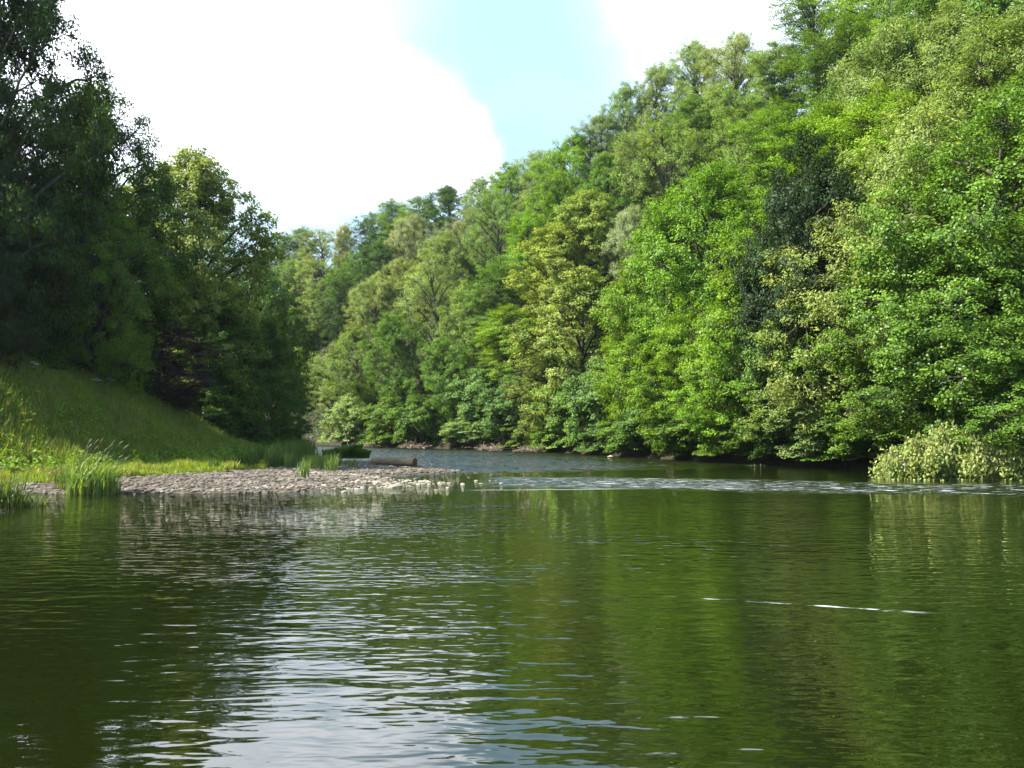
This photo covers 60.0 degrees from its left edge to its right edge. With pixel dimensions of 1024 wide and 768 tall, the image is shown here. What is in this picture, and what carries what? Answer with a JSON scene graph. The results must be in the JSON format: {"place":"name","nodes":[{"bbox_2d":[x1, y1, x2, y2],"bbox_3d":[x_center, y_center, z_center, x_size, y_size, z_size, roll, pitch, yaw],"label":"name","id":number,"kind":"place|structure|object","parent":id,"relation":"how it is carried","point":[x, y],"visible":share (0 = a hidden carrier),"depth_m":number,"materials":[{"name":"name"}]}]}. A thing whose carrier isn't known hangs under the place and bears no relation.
{"place":"outdoors","nodes":[
{"label":"outdoors","id":0,"kind":"place"},
{"bbox_2d":[0,0,967,280],"label":"sky","id":1,"kind":"structure","parent":0,"point":[326,111],"materials":[{"name":"white"}]},
{"bbox_2d":[0,90,1013,511],"bbox_3d":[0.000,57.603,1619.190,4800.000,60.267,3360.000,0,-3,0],"label":"ground","id":2,"kind":"structure","parent":0,"point":[792,460],"depth_m":113.29,"materials":[{"name":"brown soil"}]},
{"bbox_2d":[0,194,46,368],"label":"ash tree","id":3,"kind":"object","parent":2,"relation":"on","point":[9,288],"visible":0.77,"depth_m":50.63,"materials":[{"name":"green plant"}]},
{"bbox_2d":[0,0,125,370],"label":"oak tree","id":4,"kind":"object","parent":2,"relation":"on","point":[39,19],"visible":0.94,"depth_m":54.21,"materials":[{"name":"green plant"}]},
{"bbox_2d":[52,439,137,494],"bbox_3d":[-16.262,3.259,34.867,3.828,2.281,2.793,0,-3,0],"label":"reed clump","id":5,"kind":"object","parent":2,"relation":"on","point":[90,482],"visible":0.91,"depth_m":34.56,"materials":[{"name":"green plant"}]},
{"bbox_2d":[28,176,179,393],"bbox_3d":[-28.515,-6.777,60.664,10.178,16.452,10.957,2,-4,-35],"label":"oak tree","id":6,"kind":"object","parent":2,"relation":"on","point":[104,348],"visible":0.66,"depth_m":59.74,"materials":[{"name":"green plant"}]},
{"bbox_2d":[3,76,204,395],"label":"oak tree","id":7,"kind":"object","parent":2,"relation":"on","point":[147,195],"visible":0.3,"depth_m":66.40,"materials":[{"name":"green plant"}]},
{"bbox_2d":[0,345,290,469],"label":"seeding grass","id":8,"kind":"structure","parent":2,"relation":"on","point":[121,417],"depth_m":54.62,"materials":[{"name":"green plant"}]},
{"bbox_2d":[0,353,292,474],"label":"nettles","id":9,"kind":"object","parent":2,"relation":"on","point":[14,465],"visible":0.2,"depth_m":52.51,"materials":[{"name":"green plant"}]},
{"bbox_2d":[0,349,331,486],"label":"grass","id":10,"kind":"structure","parent":2,"relation":"on","point":[197,465],"depth_m":51.38,"materials":[{"name":"green plant"}]},
{"bbox_2d":[117,312,227,410],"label":"beech tree","id":11,"kind":"object","parent":2,"relation":"on","point":[163,366],"visible":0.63,"depth_m":69.07,"materials":[{"name":"green plant"}]},
{"bbox_2d":[115,144,289,426],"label":"sycamore tree","id":12,"kind":"object","parent":2,"relation":"on","point":[204,211],"visible":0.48,"depth_m":80.14,"materials":[{"name":"green plant"}]},
{"bbox_2d":[147,290,265,432],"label":"sycamore tree","id":13,"kind":"object","parent":2,"relation":"on","point":[214,397],"visible":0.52,"depth_m":77.88,"materials":[{"name":"green plant"}]},
{"bbox_2d":[13,460,464,493],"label":"gravel","id":14,"kind":"structure","parent":2,"relation":"on","point":[236,480],"depth_m":41.29,"materials":[{"name":"grey gravel"}]},
{"bbox_2d":[212,408,279,446],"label":"hazel shrub","id":15,"kind":"object","parent":2,"relation":"on","point":[249,423],"visible":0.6,"depth_m":80.43,"materials":[{"name":"green plant"}]},
{"bbox_2d":[233,309,309,446],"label":"alder tree","id":16,"kind":"object","parent":2,"relation":"on","point":[286,393],"visible":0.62,"depth_m":87.02,"materials":[{"name":"green plant"}]},
{"bbox_2d":[224,256,321,434],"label":"alder tree","id":17,"kind":"object","parent":2,"relation":"on","point":[268,285],"visible":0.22,"depth_m":94.74,"materials":[{"name":"green plant"}]},
{"bbox_2d":[293,225,340,278],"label":"broadleaf tree","id":18,"kind":"object","parent":2,"relation":"on","point":[323,251],"visible":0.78,"depth_m":225.81,"materials":[{"name":"green plant"}]},
{"bbox_2d":[301,349,364,412],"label":"broadleaf tree","id":19,"kind":"object","parent":2,"relation":"on","point":[325,392],"visible":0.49,"depth_m":155.69,"materials":[{"name":"green plant"}]},
{"bbox_2d":[312,272,368,342],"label":"oak tree","id":20,"kind":"object","parent":2,"relation":"on","point":[338,318],"visible":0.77,"depth_m":187.98,"materials":[{"name":"green plant"}]},
{"bbox_2d":[316,392,375,443],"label":"hazel shrub","id":21,"kind":"object","parent":2,"relation":"on","point":[346,406],"visible":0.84,"depth_m":138.71,"materials":[{"name":"green plant"}]},
{"bbox_2d":[320,324,393,407],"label":"oak tree","id":22,"kind":"object","parent":2,"relation":"on","point":[359,387],"visible":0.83,"depth_m":147.42,"materials":[{"name":"green plant"}]},
{"bbox_2d":[339,276,403,351],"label":"ash tree","id":23,"kind":"object","parent":2,"relation":"on","point":[361,303],"visible":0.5,"depth_m":167.37,"materials":[{"name":"green plant"}]},
{"bbox_2d":[343,237,412,309],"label":"oak tree","id":24,"kind":"object","parent":2,"relation":"on","point":[378,250],"visible":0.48,"depth_m":187.04,"materials":[{"name":"green plant"}]},
{"bbox_2d":[355,392,419,444],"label":"hazel shrub","id":25,"kind":"object","parent":2,"relation":"on","point":[379,429],"visible":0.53,"depth_m":128.91,"materials":[{"name":"green plant"}]},
{"bbox_2d":[357,310,434,403],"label":"ash tree","id":26,"kind":"object","parent":2,"relation":"on","point":[401,350],"visible":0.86,"depth_m":135.21,"materials":[{"name":"green plant"}]},
{"bbox_2d":[371,257,429,334],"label":"ash tree","id":27,"kind":"object","parent":2,"relation":"on","point":[382,284],"visible":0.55,"depth_m":167.32,"materials":[{"name":"green plant"}]},
{"bbox_2d":[383,212,442,285],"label":"willow tree","id":28,"kind":"object","parent":2,"relation":"on","point":[412,245],"visible":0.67,"depth_m":185.31,"materials":[{"name":"green plant"}]},
{"bbox_2d":[382,394,453,443],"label":"hazel shrub","id":29,"kind":"object","parent":2,"relation":"on","point":[405,422],"visible":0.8,"depth_m":121.96,"materials":[{"name":"green plant"}]},
{"bbox_2d":[389,253,481,367],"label":"broadleaf tree","id":30,"kind":"object","parent":2,"relation":"on","point":[432,306],"visible":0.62,"depth_m":139.95,"materials":[{"name":"green plant"}]},
{"bbox_2d":[399,336,474,431],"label":"oak tree","id":31,"kind":"object","parent":2,"relation":"on","point":[446,376],"visible":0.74,"depth_m":120.56,"materials":[{"name":"green plant"}]},
{"bbox_2d":[412,184,472,254],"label":"oak tree","id":32,"kind":"object","parent":2,"relation":"on","point":[446,195],"visible":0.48,"depth_m":189.94,"materials":[{"name":"green plant"}]},
{"bbox_2d":[416,228,476,310],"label":"ash tree","id":33,"kind":"object","parent":2,"relation":"on","point":[446,240],"visible":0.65,"depth_m":161.19,"materials":[{"name":"green plant"}]},
{"bbox_2d":[436,207,496,280],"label":"willow tree","id":34,"kind":"object","parent":2,"relation":"on","point":[460,226],"visible":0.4,"depth_m":164.97,"materials":[{"name":"green plant"}]},
{"bbox_2d":[430,277,505,376],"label":"ash tree","id":35,"kind":"object","parent":2,"relation":"on","point":[462,310],"visible":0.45,"depth_m":129.69,"materials":[{"name":"green plant"}]},
{"bbox_2d":[437,363,514,435],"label":"hazel shrub","id":36,"kind":"object","parent":2,"relation":"on","point":[478,380],"visible":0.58,"depth_m":116.08,"materials":[{"name":"green plant"}]},
{"bbox_2d":[456,185,525,282],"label":"broadleaf tree","id":37,"kind":"object","parent":2,"relation":"on","point":[498,245],"visible":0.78,"depth_m":150.75,"materials":[{"name":"green plant"}]},
{"bbox_2d":[458,257,547,351],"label":"beech tree","id":38,"kind":"object","parent":2,"relation":"on","point":[499,291],"visible":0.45,"depth_m":127.32,"materials":[{"name":"green plant"}]},
{"bbox_2d":[475,374,538,438],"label":"hazel shrub","id":39,"kind":"object","parent":2,"relation":"on","point":[493,407],"visible":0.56,"depth_m":110.26,"materials":[{"name":"green plant"}]},
{"bbox_2d":[472,303,543,403],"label":"beech tree","id":40,"kind":"object","parent":2,"relation":"on","point":[505,319],"visible":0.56,"depth_m":117.22,"materials":[{"name":"green plant"}]},
{"bbox_2d":[482,161,546,232],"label":"oak tree","id":41,"kind":"object","parent":2,"relation":"on","point":[504,179],"visible":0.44,"depth_m":170.62,"materials":[{"name":"green plant"}]},
{"bbox_2d":[487,207,555,305],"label":"beech tree","id":42,"kind":"object","parent":2,"relation":"on","point":[527,226],"visible":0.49,"depth_m":137.21,"materials":[{"name":"green plant"}]},
{"bbox_2d":[503,147,569,223],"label":"ash tree","id":43,"kind":"object","parent":2,"relation":"on","point":[526,180],"visible":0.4,"depth_m":162.47,"materials":[{"name":"green plant"}]},
{"bbox_2d":[499,345,574,443],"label":"sycamore tree","id":44,"kind":"object","parent":2,"relation":"on","point":[512,391],"visible":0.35,"depth_m":104.27,"materials":[{"name":"green plant"}]},
{"bbox_2d":[520,167,581,251],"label":"oak tree","id":45,"kind":"object","parent":2,"relation":"on","point":[560,196],"visible":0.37,"depth_m":142.60,"materials":[{"name":"green plant"}]},
{"bbox_2d":[503,221,608,353],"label":"sycamore tree","id":46,"kind":"object","parent":2,"relation":"on","point":[556,250],"visible":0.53,"depth_m":120.25,"materials":[{"name":"green plant"}]},
{"bbox_2d":[503,265,626,437],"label":"sycamore tree","id":47,"kind":"object","parent":2,"relation":"on","point":[581,358],"visible":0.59,"depth_m":97.37,"materials":[{"name":"green plant"}]},
{"bbox_2d":[525,132,606,220],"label":"oak tree","id":48,"kind":"object","parent":2,"relation":"on","point":[559,158],"visible":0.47,"depth_m":154.04,"materials":[{"name":"green plant"}]},
{"bbox_2d":[527,368,612,448],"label":"hazel shrub","id":49,"kind":"object","parent":2,"relation":"on","point":[555,423],"visible":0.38,"depth_m":96.20,"materials":[{"name":"green plant"}]},
{"bbox_2d":[548,189,633,308],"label":"sycamore tree","id":50,"kind":"object","parent":2,"relation":"on","point":[597,209],"visible":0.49,"depth_m":122.62,"materials":[{"name":"green plant"}]},
{"bbox_2d":[556,354,628,445],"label":"hazel shrub","id":51,"kind":"object","parent":2,"relation":"on","point":[581,400],"visible":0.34,"depth_m":89.50,"materials":[{"name":"green plant"}]},
{"bbox_2d":[568,109,626,193],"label":"ash tree","id":52,"kind":"object","parent":2,"relation":"on","point":[601,133],"visible":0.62,"depth_m":154.30,"materials":[{"name":"green plant"}]},
{"bbox_2d":[290,63,918,460],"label":"undergrowth","id":53,"kind":"object","parent":2,"relation":"on","point":[316,419],"visible":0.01,"depth_m":147.63,"materials":[{"name":"green plant"}]},
{"bbox_2d":[570,152,646,244],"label":"oak tree","id":54,"kind":"object","parent":2,"relation":"on","point":[602,180],"visible":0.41,"depth_m":134.32,"materials":[{"name":"green plant"}]},
{"bbox_2d":[599,79,652,161],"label":"ash tree","id":55,"kind":"object","parent":2,"relation":"on","point":[626,107],"visible":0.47,"depth_m":156.72,"materials":[{"name":"green plant"}]},
{"bbox_2d":[599,203,667,295],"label":"willow tree","id":56,"kind":"object","parent":2,"relation":"on","point":[626,219],"visible":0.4,"depth_m":118.66,"materials":[{"name":"green plant"}]},
{"bbox_2d":[586,314,691,449],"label":"oak tree","id":57,"kind":"object","parent":2,"relation":"on","point":[617,405],"visible":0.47,"depth_m":80.07,"materials":[{"name":"green plant"}]},
{"bbox_2d":[603,128,675,227],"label":"ash tree","id":58,"kind":"object","parent":2,"relation":"on","point":[626,156],"visible":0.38,"depth_m":133.97,"materials":[{"name":"green plant"}]},
{"bbox_2d":[611,396,691,450],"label":"hazel shrub","id":59,"kind":"object","parent":2,"relation":"on","point":[636,444],"visible":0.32,"depth_m":79.10,"materials":[{"name":"green plant"}]},
{"bbox_2d":[624,60,686,156],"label":"ash tree","id":60,"kind":"object","parent":2,"relation":"on","point":[654,87],"visible":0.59,"depth_m":154.16,"materials":[{"name":"green plant"}]},
{"bbox_2d":[589,220,725,409],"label":"oak tree","id":61,"kind":"object","parent":2,"relation":"on","point":[624,291],"visible":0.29,"depth_m":82.11,"materials":[{"name":"green plant"}]},
{"bbox_2d":[609,113,713,238],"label":"broadleaf tree","id":62,"kind":"object","parent":2,"relation":"on","point":[681,170],"visible":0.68,"depth_m":128.82,"materials":[{"name":"green plant"}]},
{"bbox_2d":[621,311,733,452],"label":"oak tree","id":63,"kind":"object","parent":2,"relation":"on","point":[672,340],"visible":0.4,"depth_m":72.26,"materials":[{"name":"green plant"}]},
{"bbox_2d":[646,401,724,455],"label":"hazel shrub","id":64,"kind":"object","parent":2,"relation":"on","point":[672,427],"visible":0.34,"depth_m":71.44,"materials":[{"name":"green plant"}]},
{"bbox_2d":[613,157,767,399],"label":"oak tree","id":65,"kind":"object","parent":2,"relation":"on","point":[709,191],"visible":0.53,"depth_m":78.81,"materials":[{"name":"green plant"}]},
{"bbox_2d":[660,37,729,132],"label":"ash tree","id":66,"kind":"object","parent":2,"relation":"on","point":[688,88],"visible":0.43,"depth_m":150.57,"materials":[{"name":"green plant"}]},
{"bbox_2d":[648,93,745,201],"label":"beech tree","id":67,"kind":"object","parent":2,"relation":"on","point":[685,111],"visible":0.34,"depth_m":133.15,"materials":[{"name":"green plant"}]},
{"bbox_2d":[662,325,782,455],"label":"oak tree","id":68,"kind":"object","parent":2,"relation":"on","point":[725,356],"visible":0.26,"depth_m":65.83,"materials":[{"name":"green plant"}]},
{"bbox_2d":[688,80,760,187],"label":"ash tree","id":69,"kind":"object","parent":2,"relation":"on","point":[717,102],"visible":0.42,"depth_m":131.39,"materials":[{"name":"green plant"}]},
{"bbox_2d":[670,225,780,452],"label":"oak tree","id":70,"kind":"object","parent":2,"relation":"on","point":[716,317],"visible":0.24,"depth_m":66.25,"materials":[{"name":"green plant"}]},
{"bbox_2d":[681,104,778,232],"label":"broadleaf tree","id":71,"kind":"object","parent":2,"relation":"on","point":[734,152],"visible":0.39,"depth_m":104.25,"materials":[{"name":"green plant"}]},
{"bbox_2d":[695,28,768,120],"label":"ash tree","id":72,"kind":"object","parent":2,"relation":"on","point":[736,78],"visible":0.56,"depth_m":142.33,"materials":[{"name":"green plant"}]},
{"bbox_2d":[720,165,823,457],"bbox_3d":[19.433,-4.900,65.393,7.945,22.237,8.632,3,-4,-45],"label":"oak tree","id":73,"kind":"object","parent":2,"relation":"on","point":[759,232],"visible":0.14,"depth_m":64.63,"materials":[{"name":"green plant"}]},
{"bbox_2d":[734,413,809,459],"bbox_3d":[20.267,3.279,63.769,8.482,3.637,7.340,-9,-2,-13],"label":"hazel shrub","id":74,"kind":"object","parent":2,"relation":"on","point":[766,450],"visible":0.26,"depth_m":62.48,"materials":[{"name":"green plant"}]},
{"bbox_2d":[728,41,820,142],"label":"beech tree","id":75,"kind":"object","parent":2,"relation":"on","point":[761,86],"visible":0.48,"depth_m":129.76,"materials":[{"name":"green plant"}]},
{"bbox_2d":[723,92,840,241],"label":"beech tree","id":76,"kind":"object","parent":2,"relation":"on","point":[774,118],"visible":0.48,"depth_m":97.61,"materials":[{"name":"green plant"}]},
{"bbox_2d":[713,302,851,454],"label":"alder tree","id":77,"kind":"object","parent":2,"relation":"on","point":[760,337],"visible":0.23,"depth_m":59.54,"materials":[{"name":"green plant"}]},
{"bbox_2d":[722,220,853,438],"bbox_3d":[20.843,-4.124,64.239,11.305,17.041,9.657,0,-3,4],"label":"ash tree","id":78,"kind":"object","parent":2,"relation":"on","point":[735,377],"visible":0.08,"depth_m":62.98,"materials":[{"name":"green plant"}]},
{"bbox_2d":[720,125,858,442],"bbox_3d":[20.632,-6.688,63.111,10.936,23.471,12.062,0,-3,-7],"label":"oak tree","id":79,"kind":"object","parent":2,"relation":"on","point":[779,204],"visible":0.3,"depth_m":61.70,"materials":[{"name":"green plant"}]},
{"bbox_2d":[764,0,861,117],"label":"beech tree","id":80,"kind":"object","parent":2,"relation":"on","point":[807,14],"visible":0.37,"depth_m":127.42,"materials":[{"name":"green plant"}]},
{"bbox_2d":[760,391,865,458],"bbox_3d":[21.576,2.676,60.799,8.873,4.891,9.160,3,-4,-44],"label":"hazel shrub","id":81,"kind":"object","parent":2,"relation":"on","point":[812,445],"visible":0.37,"depth_m":58.89,"materials":[{"name":"green plant"}]},
{"bbox_2d":[729,94,906,241],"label":"beech tree","id":82,"kind":"object","parent":2,"relation":"on","point":[798,126],"visible":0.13,"depth_m":74.35,"materials":[{"name":"green plant"}]},
{"bbox_2d":[755,152,896,453],"bbox_3d":[22.425,-5.131,60.788,11.524,22.276,10.717,0,-3,-6],"label":"oak tree","id":83,"kind":"object","parent":2,"relation":"on","point":[844,184],"visible":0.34,"depth_m":59.01,"materials":[{"name":"green plant"}]},
{"bbox_2d":[772,6,898,197],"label":"beech tree","id":84,"kind":"object","parent":2,"relation":"on","point":[839,49],"visible":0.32,"depth_m":93.39,"materials":[{"name":"green plant"}]},
{"bbox_2d":[759,196,927,434],"bbox_3d":[23.123,-3.864,58.994,12.827,17.488,13.207,-1,-3,18],"label":"ash tree","id":85,"kind":"object","parent":2,"relation":"on","point":[821,319],"visible":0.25,"depth_m":56.83,"materials":[{"name":"green plant"}]},
{"bbox_2d":[771,260,921,447],"bbox_3d":[22.996,-2.023,58.676,13.037,13.170,11.834,2,-4,-34],"label":"alder tree","id":86,"kind":"object","parent":2,"relation":"on","point":[797,362],"visible":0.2,"depth_m":56.14,"materials":[{"name":"green plant"}]},
{"bbox_2d":[801,407,906,460],"bbox_3d":[23.509,2.774,57.781,8.981,3.815,8.211,-8,-1,-14],"label":"hazel shrub","id":87,"kind":"object","parent":2,"relation":"on","point":[842,454],"visible":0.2,"depth_m":56.29,"materials":[{"name":"green plant"}]},
{"bbox_2d":[808,0,913,78],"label":"beech tree","id":88,"kind":"object","parent":2,"relation":"on","point":[860,3],"visible":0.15,"depth_m":115.36,"materials":[{"name":"green plant"}]},
{"bbox_2d":[802,77,956,196],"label":"beech tree","id":89,"kind":"object","parent":2,"relation":"on","point":[886,107],"visible":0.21,"depth_m":68.97,"materials":[{"name":"green plant"}]},
{"bbox_2d":[821,295,943,458],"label":"alder tree","id":90,"kind":"object","parent":2,"relation":"on","point":[863,420],"visible":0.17,"depth_m":52.91,"materials":[{"name":"green plant"}]},
{"bbox_2d":[806,155,980,430],"bbox_3d":[25.355,-5.203,56.547,11.943,18.148,13.566,-2,-3,32],"label":"ash tree","id":91,"kind":"object","parent":2,"relation":"on","point":[886,202],"visible":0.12,"depth_m":55.28,"materials":[{"name":"green plant"}]},
{"bbox_2d":[821,9,986,188],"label":"ash tree","id":92,"kind":"object","parent":2,"relation":"on","point":[854,85],"visible":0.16,"depth_m":74.14,"materials":[{"name":"green plant"}]},
{"bbox_2d":[803,197,1023,438],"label":"alder tree","id":93,"kind":"object","parent":2,"relation":"on","point":[899,357],"visible":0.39,"depth_m":49.41,"materials":[{"name":"green plant"}]},
{"bbox_2d":[828,95,1023,314],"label":"ash tree","id":94,"kind":"object","parent":2,"relation":"on","point":[912,135],"visible":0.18,"depth_m":58.28,"materials":[{"name":"green plant"}]},
{"bbox_2d":[837,71,1023,430],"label":"alder tree","id":95,"kind":"object","parent":2,"relation":"on","point":[999,121],"visible":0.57,"depth_m":49.53,"materials":[{"name":"green plant"}]},
{"bbox_2d":[848,0,1023,117],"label":"oak tree","id":96,"kind":"object","parent":2,"relation":"on","point":[927,6],"visible":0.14,"depth_m":77.73,"materials":[{"name":"green plant"}]},
{"bbox_2d":[853,300,1020,441],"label":"alder tree","id":97,"kind":"object","parent":2,"relation":"on","point":[971,402],"visible":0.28,"depth_m":47.34,"materials":[{"name":"green plant"}]},
{"bbox_2d":[868,410,1023,480],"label":"shrub","id":98,"kind":"object","parent":2,"relation":"on","point":[980,459],"visible":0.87,"depth_m":44.96,"materials":[{"name":"green plant"}]},
{"bbox_2d":[873,0,1023,189],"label":"ash tree","id":99,"kind":"object","parent":2,"relation":"on","point":[956,17],"visible":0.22,"depth_m":70.24,"materials":[{"name":"green plant"}]},
{"bbox_2d":[884,211,1023,451],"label":"alder tree","id":100,"kind":"object","parent":2,"relation":"on","point":[948,295],"visible":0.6,"depth_m":45.75,"materials":[{"name":"green plant"}]},
{"bbox_2d":[900,308,1023,455],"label":"alder tree","id":101,"kind":"object","parent":2,"relation":"on","point":[1010,357],"visible":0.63,"depth_m":44.14,"materials":[{"name":"green plant"}]},
{"bbox_2d":[916,7,1023,257],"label":"ash tree","id":102,"kind":"object","parent":2,"relation":"on","point":[982,56],"visible":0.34,"depth_m":60.90,"materials":[{"name":"green plant"}]},
{"bbox_2d":[0,445,1023,767],"bbox_3d":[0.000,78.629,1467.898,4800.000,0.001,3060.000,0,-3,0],"label":"river","id":103,"kind":"structure","parent":0,"point":[538,609],"depth_m":11.60,"materials":[{"name":"liquid"}]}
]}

